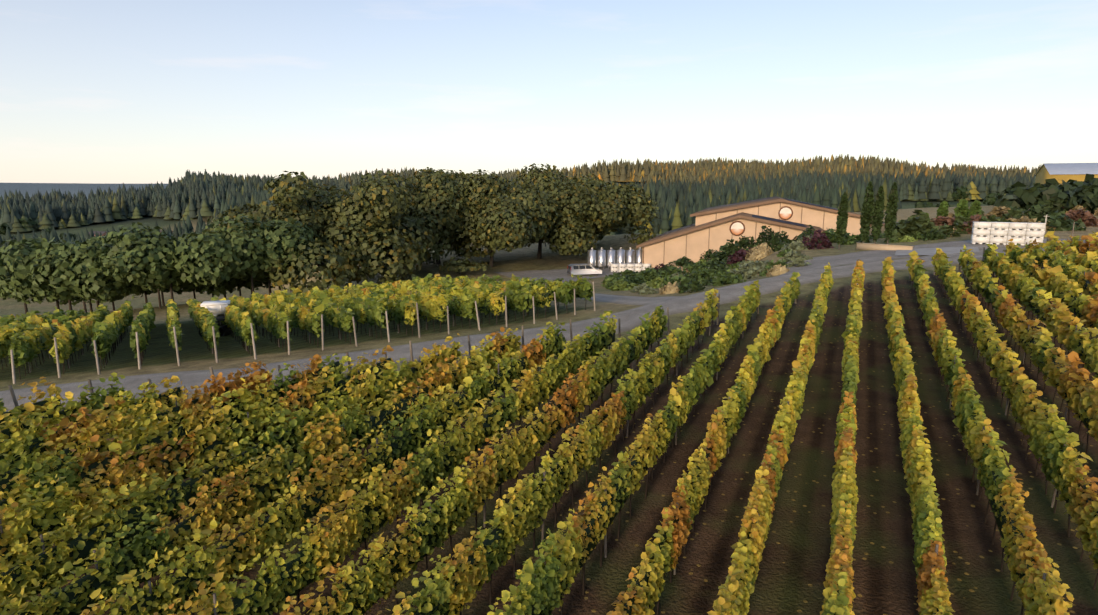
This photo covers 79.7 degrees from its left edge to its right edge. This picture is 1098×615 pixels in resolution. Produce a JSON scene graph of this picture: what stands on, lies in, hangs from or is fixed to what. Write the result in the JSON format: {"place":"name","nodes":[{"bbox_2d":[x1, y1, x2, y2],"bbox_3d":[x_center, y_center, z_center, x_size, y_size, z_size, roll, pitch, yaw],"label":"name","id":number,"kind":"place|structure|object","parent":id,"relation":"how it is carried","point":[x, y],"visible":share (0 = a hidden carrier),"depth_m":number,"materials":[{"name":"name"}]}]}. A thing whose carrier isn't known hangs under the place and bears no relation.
{"place":"outdoors","nodes":[
{"label":"outdoors","id":0,"kind":"place"},
{"bbox_2d":[0,245,1067,411],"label":"road","id":1,"kind":"structure","parent":0,"point":[629,319],"depth_m":30.61,"materials":[{"name":"grey asphalt"}]},
{"bbox_2d":[0,182,1097,614],"bbox_3d":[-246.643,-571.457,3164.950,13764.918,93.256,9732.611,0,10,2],"label":"ground","id":2,"kind":"structure","parent":0,"point":[792,572],"depth_m":18.94,"materials":[{"name":"brown soil"}]},
{"bbox_2d":[0,273,595,383],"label":"block","id":3,"kind":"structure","parent":2,"relation":"on","point":[25,340],"depth_m":36.56,"materials":[{"name":"green plant"}]},
{"bbox_2d":[202,163,659,292],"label":"trees","id":4,"kind":"object","parent":2,"relation":"on","point":[408,222],"depth_m":99.30,"materials":[{"name":"green plant"}]},
{"bbox_2d":[0,154,1040,248],"bbox_3d":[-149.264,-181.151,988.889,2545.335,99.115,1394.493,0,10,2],"label":"conifers","id":5,"kind":"object","parent":2,"relation":"on","point":[680,193],"visible":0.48,"depth_m":667.06,"materials":[{"name":"green plant"}]},
{"bbox_2d":[0,231,1097,614],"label":"block","id":6,"kind":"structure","parent":2,"relation":"on","point":[76,471],"depth_m":15.81,"materials":[{"name":"green plant"}]},
{"bbox_2d":[0,174,1097,313],"bbox_3d":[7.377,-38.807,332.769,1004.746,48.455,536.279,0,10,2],"label":"trees","id":7,"kind":"object","parent":2,"relation":"on","point":[111,267],"depth_m":73.39,"materials":[{"name":"green plant"}]},
{"bbox_2d":[494,267,640,280],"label":"tank pad","id":8,"kind":"object","parent":2,"relation":"on","point":[553,274],"visible":0.33,"depth_m":100.89,"materials":[{"name":"grey concrete"}]},
{"bbox_2d":[567,264,601,275],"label":"van","id":9,"kind":"object","parent":8,"relation":"on","point":[575,269],"visible":0.94,"depth_m":98.78,"materials":[{"name":"paint"}]},
{"bbox_2d":[587,247,642,268],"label":"storage tanks","id":10,"kind":"object","parent":8,"relation":"on","point":[613,256],"visible":0.73,"depth_m":107.44,"materials":[{"name":"metal"}]},
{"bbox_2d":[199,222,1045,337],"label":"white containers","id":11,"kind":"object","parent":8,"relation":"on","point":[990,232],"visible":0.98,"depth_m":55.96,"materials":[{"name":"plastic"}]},
{"bbox_2d":[88,163,1097,235],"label":"shed and houses","id":12,"kind":"structure","parent":2,"relation":"on","point":[1059,172],"depth_m":242.42,"materials":[{"name":"paint"}]},
{"bbox_2d":[636,196,896,268],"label":"winery building","id":13,"kind":"structure","parent":2,"relation":"on","point":[714,228],"depth_m":104.05,"materials":[{"name":"paint"}]},
{"bbox_2d":[601,201,1097,294],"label":"shrubs","id":14,"kind":"object","parent":2,"relation":"on","point":[733,263],"visible":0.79,"depth_m":68.53,"materials":[{"name":"green plant"}]},
{"bbox_2d":[691,239,1084,294],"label":"road","id":15,"kind":"structure","parent":2,"relation":"on","point":[821,262],"depth_m":53.46,"materials":[{"name":"grey asphalt"}]},
{"bbox_2d":[835,181,981,249],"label":"conifer trees","id":16,"kind":"object","parent":2,"relation":"on","point":[876,213],"depth_m":60.74,"materials":[{"name":"green plant"}]},
{"bbox_2d":[856,242,982,256],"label":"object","id":17,"kind":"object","parent":2,"relation":"on","point":[902,250],"visible":0.71,"depth_m":55.52,"materials":[{"name":"concrete"}]},
{"bbox_2d":[1044,215,1074,235],"bbox_3d":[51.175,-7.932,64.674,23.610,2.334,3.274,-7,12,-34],"label":"post","id":18,"kind":"object","parent":2,"relation":"on","point":[1046,216],"visible":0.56,"depth_m":64.72,"materials":[{"name":"brown wood"}]},
{"bbox_2d":[0,0,1097,183],"label":"sky","id":19,"kind":"structure","parent":0,"point":[92,91],"materials":[{"name":"blue"}]},
{"bbox_2d":[562,274,681,305],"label":"branch road","id":20,"kind":"structure","parent":0,"point":[626,300],"depth_m":42.75,"materials":[{"name":"grey asphalt"}]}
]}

